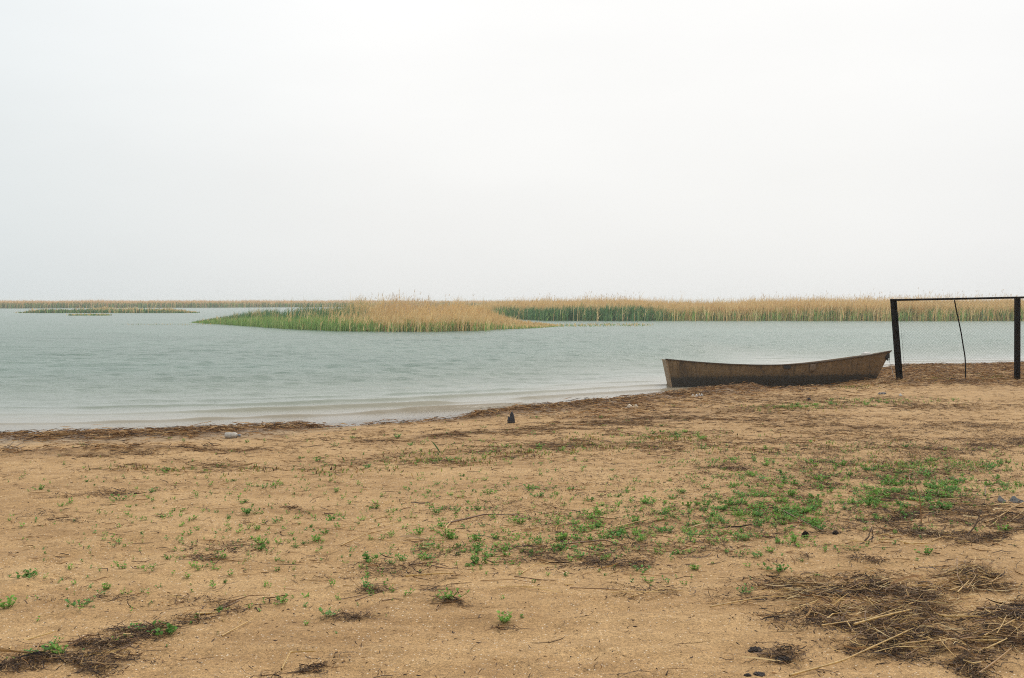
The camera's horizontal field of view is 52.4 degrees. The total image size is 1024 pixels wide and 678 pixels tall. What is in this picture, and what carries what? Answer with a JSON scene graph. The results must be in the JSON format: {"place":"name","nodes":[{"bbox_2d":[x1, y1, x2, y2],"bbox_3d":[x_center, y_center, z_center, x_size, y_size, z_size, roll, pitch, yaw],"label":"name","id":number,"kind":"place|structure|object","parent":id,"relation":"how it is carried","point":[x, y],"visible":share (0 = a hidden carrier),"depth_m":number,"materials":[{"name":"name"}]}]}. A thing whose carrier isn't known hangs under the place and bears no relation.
{"place":"outdoors","nodes":[
{"label":"outdoors","id":0,"kind":"place"},
{"bbox_2d":[507,412,514,422],"bbox_3d":[-0.013,1.087,14.249,0.108,0.198,0.058,0,2,0],"label":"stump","id":1,"kind":"object","parent":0,"point":[511,418],"visible":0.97,"depth_m":14.23,"materials":[{"name":"wood"}]},
{"bbox_2d":[0,365,1023,677],"bbox_3d":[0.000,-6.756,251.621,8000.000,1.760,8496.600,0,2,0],"label":"sand","id":2,"kind":"structure","parent":0,"point":[422,621],"depth_m":6.79,"materials":[{"name":"sand"}]},
{"bbox_2d":[0,595,16,608],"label":"seedling","id":3,"kind":"object","parent":2,"relation":"on","point":[9,603],"visible":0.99,"depth_m":5.55,"materials":[{"name":"green plant"}]},
{"bbox_2d":[4,441,23,449],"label":"bleached twigs","id":4,"kind":"object","parent":2,"relation":"on","point":[14,446],"visible":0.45,"depth_m":11.65,"materials":[{"name":"grey wood"}]},
{"bbox_2d":[8,568,38,578],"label":"seedling","id":5,"kind":"object","parent":2,"relation":"on","point":[27,572],"visible":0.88,"depth_m":6.14,"materials":[{"name":"green plant"}]},
{"bbox_2d":[8,631,55,648],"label":"reed stalk","id":6,"kind":"object","parent":2,"relation":"on","point":[36,637],"visible":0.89,"depth_m":5.08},
{"bbox_2d":[26,636,56,652],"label":"seedling","id":7,"kind":"object","parent":2,"relation":"on","point":[47,648],"visible":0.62,"depth_m":4.83,"materials":[{"name":"green plant"}]},
{"bbox_2d":[48,643,67,654],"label":"seedling","id":8,"kind":"object","parent":2,"relation":"on","point":[55,646],"visible":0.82,"depth_m":4.80,"materials":[{"name":"green plant"}]},
{"bbox_2d":[64,595,95,606],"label":"seedling","id":9,"kind":"object","parent":2,"relation":"on","point":[79,604],"visible":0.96,"depth_m":5.56,"materials":[{"name":"green plant"}]},
{"bbox_2d":[110,494,131,499],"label":"seedling","id":10,"kind":"object","parent":2,"relation":"on","point":[118,495],"visible":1,"depth_m":8.49,"materials":[{"name":"green plant"}]},
{"bbox_2d":[128,622,147,629],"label":"seedling","id":11,"kind":"object","parent":2,"relation":"on","point":[137,626],"visible":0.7,"depth_m":5.17,"materials":[{"name":"green plant"}]},
{"bbox_2d":[146,620,177,635],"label":"seedling","id":12,"kind":"object","parent":2,"relation":"on","point":[170,630],"visible":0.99,"depth_m":5.09,"materials":[{"name":"green plant"}]},
{"bbox_2d":[196,609,226,614],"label":"reed stalk","id":13,"kind":"object","parent":2,"relation":"on","point":[206,613],"visible":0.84,"depth_m":5.41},
{"bbox_2d":[225,432,240,437],"bbox_3d":[-3.405,1.177,12.694,0.186,0.080,0.080,0,2,-7],"label":"plastic bottle","id":14,"kind":"object","parent":2,"relation":"on","point":[231,434],"visible":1,"depth_m":12.66,"materials":[{"name":"plastic"}]},
{"bbox_2d":[221,617,254,636],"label":"reed stalk","id":15,"kind":"object","parent":2,"relation":"on","point":[236,627],"visible":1,"depth_m":5.15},
{"bbox_2d":[221,595,264,605],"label":"reed stalk","id":16,"kind":"object","parent":2,"relation":"on","point":[244,597],"visible":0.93,"depth_m":5.69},
{"bbox_2d":[241,505,263,513],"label":"seedling","id":17,"kind":"object","parent":2,"relation":"on","point":[247,511],"visible":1,"depth_m":7.91,"materials":[{"name":"green plant"}]},
{"bbox_2d":[251,541,268,549],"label":"seedling","id":18,"kind":"object","parent":2,"relation":"on","point":[263,546],"visible":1,"depth_m":6.84,"materials":[{"name":"green plant"}]},
{"bbox_2d":[273,593,287,604],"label":"seedling","id":19,"kind":"object","parent":2,"relation":"on","point":[282,599],"visible":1,"depth_m":5.61,"materials":[{"name":"green plant"}]},
{"bbox_2d":[281,650,315,670],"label":"reed stalk","id":20,"kind":"object","parent":2,"relation":"on","point":[290,652],"visible":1,"depth_m":4.74,"materials":[{"name":"plant"}]},
{"bbox_2d":[310,534,321,541],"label":"seedling","id":21,"kind":"object","parent":2,"relation":"on","point":[315,538],"visible":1,"depth_m":7.10,"materials":[{"name":"green plant"}]},
{"bbox_2d":[319,607,340,616],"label":"seedling","id":22,"kind":"object","parent":2,"relation":"on","point":[323,613],"visible":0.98,"depth_m":5.39,"materials":[{"name":"green plant"}]},
{"bbox_2d":[326,514,342,520],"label":"seedling","id":23,"kind":"object","parent":2,"relation":"on","point":[331,518],"visible":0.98,"depth_m":7.77,"materials":[{"name":"green plant"}]},
{"bbox_2d":[341,528,389,545],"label":"reed stalk","id":24,"kind":"object","parent":2,"relation":"on","point":[361,535],"visible":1,"depth_m":7.19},
{"bbox_2d":[361,576,369,587],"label":"seedling","id":25,"kind":"object","parent":2,"relation":"on","point":[365,583],"visible":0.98,"depth_m":5.91,"materials":[{"name":"green plant"}]},
{"bbox_2d":[362,551,383,562],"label":"seedling","id":26,"kind":"object","parent":2,"relation":"on","point":[368,557],"visible":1,"depth_m":6.54,"materials":[{"name":"green plant"}]},
{"bbox_2d":[405,524,423,534],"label":"seedling","id":27,"kind":"object","parent":2,"relation":"on","point":[419,531],"visible":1,"depth_m":7.24,"materials":[{"name":"green plant"}]},
{"bbox_2d":[416,543,434,549],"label":"seedling","id":28,"kind":"object","parent":2,"relation":"on","point":[428,546],"visible":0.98,"depth_m":6.81,"materials":[{"name":"green plant"}]},
{"bbox_2d":[409,562,447,566],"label":"reed stalk","id":29,"kind":"object","parent":2,"relation":"on","point":[429,562],"visible":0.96,"depth_m":6.39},
{"bbox_2d":[405,572,452,576],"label":"reed stalk","id":30,"kind":"object","parent":2,"relation":"on","point":[428,574],"visible":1,"depth_m":6.07,"materials":[{"name":"plant"}]},
{"bbox_2d":[464,542,480,552],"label":"seedling","id":31,"kind":"object","parent":2,"relation":"on","point":[477,549],"visible":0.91,"depth_m":6.74,"materials":[{"name":"green plant"}]},
{"bbox_2d":[468,554,489,566],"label":"seedling","id":32,"kind":"object","parent":2,"relation":"on","point":[476,560],"visible":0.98,"depth_m":6.45,"materials":[{"name":"green plant"}]},
{"bbox_2d":[469,534,490,541],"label":"seedling","id":33,"kind":"object","parent":2,"relation":"on","point":[474,536],"visible":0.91,"depth_m":7.03,"materials":[{"name":"green plant"}]},
{"bbox_2d":[448,514,516,522],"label":"reed stalk","id":34,"kind":"object","parent":2,"relation":"on","point":[477,516],"visible":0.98,"depth_m":7.72,"materials":[{"name":"plant"}]},
{"bbox_2d":[480,545,495,555],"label":"seedling","id":35,"kind":"object","parent":2,"relation":"on","point":[481,549],"visible":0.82,"depth_m":6.64,"materials":[{"name":"green plant"}]},
{"bbox_2d":[490,532,510,538],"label":"seedling","id":36,"kind":"object","parent":2,"relation":"on","point":[495,536],"visible":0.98,"depth_m":7.15,"materials":[{"name":"green plant"}]},
{"bbox_2d":[480,579,527,581],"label":"reed stalk","id":37,"kind":"object","parent":2,"relation":"on","point":[503,579],"visible":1,"depth_m":6.01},
{"bbox_2d":[497,610,511,622],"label":"seedling","id":38,"kind":"object","parent":2,"relation":"on","point":[505,619],"visible":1,"depth_m":5.27,"materials":[{"name":"green plant"}]},
{"bbox_2d":[0,400,1023,677],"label":"rotted litter","id":39,"kind":"object","parent":2,"relation":"on","point":[876,584],"visible":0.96,"depth_m":5.88,"materials":[{"name":"plant"}]},
{"bbox_2d":[0,638,42,653],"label":"reed stalk","id":40,"kind":"object","parent":39,"relation":"on","point":[3,650],"visible":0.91,"depth_m":4.84,"materials":[{"name":"plant"}]},
{"bbox_2d":[435,587,468,599],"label":"seedling","id":41,"kind":"object","parent":39,"relation":"on","point":[451,595],"visible":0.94,"depth_m":5.62,"materials":[{"name":"green plant"}]},
{"bbox_2d":[787,582,870,583],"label":"reed stalk","id":42,"kind":"object","parent":39,"relation":"on","point":[820,582],"visible":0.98,"depth_m":5.81,"materials":[{"name":"plant"}]},
{"bbox_2d":[789,628,912,676],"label":"reed stalk","id":43,"kind":"object","parent":39,"relation":"on","point":[814,668],"visible":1,"depth_m":4.61,"materials":[{"name":"plant"}]},
{"bbox_2d":[823,605,881,631],"bbox_3d":[1.697,1.394,5.182,0.008,0.010,0.501,-4,2,-18],"label":"reed stalk","id":44,"kind":"object","parent":39,"relation":"on","point":[846,616],"visible":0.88,"depth_m":5.25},
{"bbox_2d":[783,585,953,588],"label":"reed stalk","id":45,"kind":"object","parent":39,"relation":"on","point":[845,586],"visible":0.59,"depth_m":5.79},
{"bbox_2d":[821,601,916,625],"bbox_3d":[1.865,1.393,5.298,0.825,0.015,0.101,0,-13,-38],"label":"reed stalk","id":46,"kind":"object","parent":39,"relation":"on","point":[863,618],"visible":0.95,"depth_m":5.15,"materials":[{"name":"plant"}]},
{"bbox_2d":[849,623,907,640],"bbox_3d":[1.741,1.395,4.993,0.367,0.013,0.072,-7,7,-24],"label":"reed stalk","id":47,"kind":"object","parent":39,"relation":"on","point":[876,628],"visible":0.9,"depth_m":5.02,"materials":[{"name":"plant"}]},
{"bbox_2d":[853,609,911,625],"bbox_3d":[1.827,1.361,5.099,0.416,0.028,0.028,-1,2,-29],"label":"reed stalk","id":48,"kind":"object","parent":39,"relation":"on","point":[866,620],"visible":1,"depth_m":5.06,"materials":[{"name":"plant"}]},
{"bbox_2d":[859,594,946,610],"bbox_3d":[2.086,1.402,5.573,0.468,0.014,0.080,3,6,31],"label":"reed stalk","id":49,"kind":"object","parent":39,"relation":"on","point":[909,601],"visible":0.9,"depth_m":5.55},
{"bbox_2d":[897,646,935,647],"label":"reed stalk","id":50,"kind":"object","parent":39,"relation":"on","point":[914,647],"visible":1,"depth_m":4.79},
{"bbox_2d":[900,639,934,644],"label":"reed stalk","id":51,"kind":"object","parent":39,"relation":"on","point":[917,641],"visible":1,"depth_m":4.83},
{"bbox_2d":[905,633,973,655],"bbox_3d":[1.971,1.417,4.843,0.486,0.014,0.071,-5,-3,-29],"label":"reed stalk","id":52,"kind":"object","parent":39,"relation":"on","point":[931,643],"visible":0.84,"depth_m":4.86,"materials":[{"name":"plant"}]},
{"bbox_2d":[934,612,980,616],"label":"reed stalk","id":53,"kind":"object","parent":39,"relation":"on","point":[956,616],"visible":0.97,"depth_m":5.21,"materials":[{"name":"plant"}]},
{"bbox_2d":[950,581,1009,587],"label":"reed stalk","id":54,"kind":"object","parent":39,"relation":"on","point":[981,584],"visible":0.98,"depth_m":5.85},
{"bbox_2d":[943,629,1021,637],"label":"reed stalk","id":55,"kind":"object","parent":39,"relation":"on","point":[979,632],"visible":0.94,"depth_m":4.96,"materials":[{"name":"plant"}]},
{"bbox_2d":[982,638,1007,649],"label":"reed stalk","id":56,"kind":"object","parent":39,"relation":"on","point":[995,643],"visible":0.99,"depth_m":4.80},
{"bbox_2d":[976,607,1023,610],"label":"reed stalk","id":57,"kind":"object","parent":39,"relation":"on","point":[979,608],"visible":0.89,"depth_m":5.36,"materials":[{"name":"plant"}]},
{"bbox_2d":[984,608,1017,635],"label":"reed stalk","id":58,"kind":"object","parent":39,"relation":"on","point":[1000,618],"visible":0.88,"depth_m":5.22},
{"bbox_2d":[983,616,1020,635],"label":"reed stalk","id":59,"kind":"object","parent":39,"relation":"on","point":[1002,626],"visible":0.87,"depth_m":5.08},
{"bbox_2d":[0,376,1023,584],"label":"stem litter","id":60,"kind":"object","parent":2,"relation":"on","point":[592,423],"visible":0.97,"depth_m":12.03,"materials":[{"name":"plant"}]},
{"bbox_2d":[0,361,1023,453],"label":"reed litter","id":61,"kind":"object","parent":2,"relation":"on","point":[98,433],"visible":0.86,"depth_m":16.12,"materials":[{"name":"plant"}]},
{"bbox_2d":[7,395,1023,655],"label":"seedling carpet","id":62,"kind":"object","parent":2,"relation":"on","point":[719,499],"visible":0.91,"depth_m":8.24,"materials":[{"name":"green plant"}]},
{"bbox_2d":[499,586,550,586],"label":"reed stalk","id":63,"kind":"object","parent":2,"relation":"on","point":[522,586],"visible":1,"depth_m":5.86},
{"bbox_2d":[85,373,1022,477],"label":"grass","id":64,"kind":"structure","parent":2,"relation":"on","point":[658,436],"depth_m":11.16,"materials":[{"name":"green plant"}]},
{"bbox_2d":[547,543,568,552],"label":"seedling","id":65,"kind":"object","parent":2,"relation":"on","point":[561,548],"visible":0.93,"depth_m":6.77,"materials":[{"name":"green plant"}]},
{"bbox_2d":[556,533,565,540],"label":"seedling","id":66,"kind":"object","parent":2,"relation":"on","point":[564,535],"visible":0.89,"depth_m":7.05,"materials":[{"name":"green plant"}]},
{"bbox_2d":[571,545,587,556],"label":"seedling","id":67,"kind":"object","parent":2,"relation":"on","point":[579,551],"visible":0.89,"depth_m":6.64,"materials":[{"name":"green plant"}]},
{"bbox_2d":[564,539,625,545],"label":"reed stalk","id":68,"kind":"object","parent":2,"relation":"on","point":[593,541],"visible":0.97,"depth_m":6.93,"materials":[{"name":"plant"}]},
{"bbox_2d":[570,587,619,589],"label":"reed stalk","id":69,"kind":"object","parent":2,"relation":"on","point":[593,588],"visible":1,"depth_m":5.80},
{"bbox_2d":[611,591,658,592],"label":"reed stalk","id":70,"kind":"object","parent":2,"relation":"on","point":[636,591],"visible":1,"depth_m":5.76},
{"bbox_2d":[609,514,668,528],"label":"reed stalk","id":71,"kind":"object","parent":2,"relation":"on","point":[636,521],"visible":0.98,"depth_m":7.62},
{"bbox_2d":[630,564,650,570],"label":"seedling","id":72,"kind":"object","parent":2,"relation":"on","point":[636,568],"visible":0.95,"depth_m":6.31,"materials":[{"name":"green plant"}]},
{"bbox_2d":[631,588,683,596],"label":"reed stalk","id":73,"kind":"object","parent":2,"relation":"on","point":[658,589],"visible":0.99,"depth_m":5.80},
{"bbox_2d":[654,523,676,531],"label":"seedling","id":74,"kind":"object","parent":2,"relation":"on","point":[661,530],"visible":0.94,"depth_m":7.36,"materials":[{"name":"green plant"}]},
{"bbox_2d":[712,502,730,510],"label":"seedling","id":75,"kind":"object","parent":2,"relation":"on","point":[725,506],"visible":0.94,"depth_m":8.14,"materials":[{"name":"green plant"}]},
{"bbox_2d":[736,583,753,593],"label":"seedling","id":76,"kind":"object","parent":2,"relation":"on","point":[745,590],"visible":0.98,"depth_m":5.75,"materials":[{"name":"green plant"}]},
{"bbox_2d":[748,646,762,652],"bbox_3d":[1.122,1.440,4.812,0.063,0.038,0.075,-1,2,-14],"label":"clod","id":77,"kind":"object","parent":2,"relation":"on","point":[755,649],"visible":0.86,"depth_m":4.80,"materials":[{"name":"black soil"}]},
{"bbox_2d":[753,671,764,675],"bbox_3d":[1.063,1.448,4.494,0.057,0.019,0.058,2,3,43],"label":"clod","id":78,"kind":"object","parent":2,"relation":"on","point":[756,673],"visible":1,"depth_m":4.49,"materials":[{"name":"black soil"}]},
{"bbox_2d":[757,562,788,572],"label":"seedling","id":79,"kind":"object","parent":2,"relation":"on","point":[777,567],"visible":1,"depth_m":6.31,"materials":[{"name":"green plant"}]},
{"bbox_2d":[709,594,840,607],"bbox_3d":[1.395,1.386,5.564,0.728,0.016,0.089,-3,8,-8],"label":"reed stalk","id":80,"kind":"object","parent":2,"relation":"on","point":[755,598],"visible":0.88,"depth_m":5.57,"materials":[{"name":"plant"}]},
{"bbox_2d":[662,350,893,387],"bbox_3d":[5.643,0.686,22.115,4.845,0.893,1.258,0,-2,0],"label":"rowing boat","id":81,"kind":"object","parent":2,"relation":"on","point":[681,373],"visible":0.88,"depth_m":21.68,"materials":[{"name":"brown wood"}]},
{"bbox_2d":[770,496,788,502],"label":"seedling","id":82,"kind":"object","parent":2,"relation":"on","point":[778,500],"visible":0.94,"depth_m":8.39,"materials":[{"name":"green plant"}]},
{"bbox_2d":[775,655,791,661],"bbox_3d":[1.217,1.438,4.675,0.082,0.025,0.073,1,2,20],"label":"clod","id":83,"kind":"object","parent":2,"relation":"on","point":[781,658],"visible":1,"depth_m":4.67,"materials":[{"name":"black soil"}]},
{"bbox_2d":[789,531,807,538],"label":"seedling","id":84,"kind":"object","parent":2,"relation":"on","point":[793,535],"visible":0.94,"depth_m":7.13,"materials":[{"name":"green plant"}]},
{"bbox_2d":[783,510,823,531],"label":"reed stalk","id":85,"kind":"object","parent":2,"relation":"on","point":[801,520],"visible":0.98,"depth_m":7.60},
{"bbox_2d":[811,522,839,530],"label":"seedling","id":86,"kind":"object","parent":2,"relation":"on","point":[819,527],"visible":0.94,"depth_m":7.33,"materials":[{"name":"green plant"}]},
{"bbox_2d":[860,526,873,543],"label":"dead twig","id":87,"kind":"object","parent":2,"relation":"on","point":[869,535],"visible":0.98,"depth_m":7.00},
{"bbox_2d":[861,466,877,471],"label":"seedling","id":88,"kind":"object","parent":2,"relation":"on","point":[868,469],"visible":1,"depth_m":9.95,"materials":[{"name":"green plant"}]},
{"bbox_2d":[865,499,880,505],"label":"seedling","id":89,"kind":"object","parent":2,"relation":"on","point":[874,503],"visible":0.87,"depth_m":8.29,"materials":[{"name":"green plant"}]},
{"bbox_2d":[860,490,889,498],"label":"seedling","id":90,"kind":"object","parent":2,"relation":"on","point":[875,494],"visible":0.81,"depth_m":8.59,"materials":[{"name":"green plant"}]},
{"bbox_2d":[879,538,919,545],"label":"reed stalk","id":91,"kind":"object","parent":2,"relation":"on","point":[898,540],"visible":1,"depth_m":6.94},
{"bbox_2d":[904,542,932,543],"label":"reed stalk","id":92,"kind":"object","parent":2,"relation":"on","point":[918,543],"visible":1,"depth_m":6.94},
{"bbox_2d":[914,483,924,522],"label":"dead weed","id":93,"kind":"object","parent":2,"relation":"on","point":[920,504],"visible":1,"depth_m":7.66,"materials":[{"name":"plant"}]},
{"bbox_2d":[914,545,932,554],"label":"seedling","id":94,"kind":"object","parent":2,"relation":"on","point":[926,551],"visible":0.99,"depth_m":6.71,"materials":[{"name":"green plant"}]},
{"bbox_2d":[921,501,951,510],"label":"seedling","id":95,"kind":"object","parent":2,"relation":"on","point":[946,506],"visible":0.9,"depth_m":8.11,"materials":[{"name":"green plant"}]},
{"bbox_2d":[890,296,1023,380],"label":"chain link fence","id":96,"kind":"object","parent":2,"relation":"on","point":[1017,336],"visible":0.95,"depth_m":21.41,"materials":[{"name":"metal"}]},
{"bbox_2d":[954,636,996,640],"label":"reed stalk","id":97,"kind":"object","parent":2,"relation":"on","point":[981,639],"visible":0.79,"depth_m":4.88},
{"bbox_2d":[965,508,995,536],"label":"dead twig","id":98,"kind":"object","parent":2,"relation":"on","point":[977,521],"visible":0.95,"depth_m":7.22,"materials":[{"name":"wood"}]},
{"bbox_2d":[976,648,1011,675],"bbox_3d":[2.152,1.431,4.618,0.024,0.040,0.375,2,3,48],"label":"reed stalk","id":99,"kind":"object","parent":2,"relation":"on","point":[993,662],"visible":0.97,"depth_m":4.57,"materials":[{"name":"plant"}]},
{"bbox_2d":[980,502,1023,516],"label":"reed stalk","id":100,"kind":"object","parent":2,"relation":"on","point":[1004,510],"visible":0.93,"depth_m":8.06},
{"bbox_2d":[998,495,1023,502],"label":"plastic film","id":101,"kind":"object","parent":2,"relation":"on","point":[1012,500],"visible":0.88,"depth_m":8.44,"materials":[{"name":"plastic"}]},
{"bbox_2d":[0,301,1023,431],"bbox_3d":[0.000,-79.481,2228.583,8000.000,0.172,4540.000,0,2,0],"label":"water","id":102,"kind":"structure","parent":0,"point":[58,371],"depth_m":31.51,"materials":[{"name":"liquid"}]},
{"bbox_2d":[66,313,111,315],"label":"reed bed","id":103,"kind":"object","parent":102,"relation":"on","point":[90,314],"visible":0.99,"depth_m":129.31,"materials":[{"name":"green plant"}]},
{"bbox_2d":[16,306,199,312],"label":"reed bed","id":104,"kind":"object","parent":102,"relation":"on","point":[104,309],"visible":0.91,"depth_m":157.07,"materials":[{"name":"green plant"}]},
{"bbox_2d":[0,298,637,307],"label":"reed bed","id":105,"kind":"object","parent":102,"relation":"on","point":[23,303],"visible":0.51,"depth_m":281.97,"materials":[{"name":"beige plant"}]},
{"bbox_2d":[189,290,558,332],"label":"reed bed","id":106,"kind":"object","parent":102,"relation":"in","point":[424,316],"visible":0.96,"depth_m":66.10,"materials":[{"name":"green plant"}]},
{"bbox_2d":[553,322,653,326],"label":"reed bed","id":107,"kind":"object","parent":102,"relation":"on","point":[580,325],"visible":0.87,"depth_m":76.14,"materials":[{"name":"green plant"}]},
{"bbox_2d":[477,288,1023,321],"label":"reed bed","id":108,"kind":"object","parent":102,"relation":"on","point":[792,309],"visible":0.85,"depth_m":95.48,"materials":[{"name":"beige plant"}]},
{"bbox_2d":[0,0,1023,300],"label":"sky","id":109,"kind":"structure","parent":0,"point":[157,150],"materials":[{"name":"white"}]},
{"bbox_2d":[3,489,1022,677],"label":"shell crumbs","id":110,"kind":"object","parent":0,"point":[539,621],"visible":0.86,"depth_m":5.11,"materials":[{"name":"white"}]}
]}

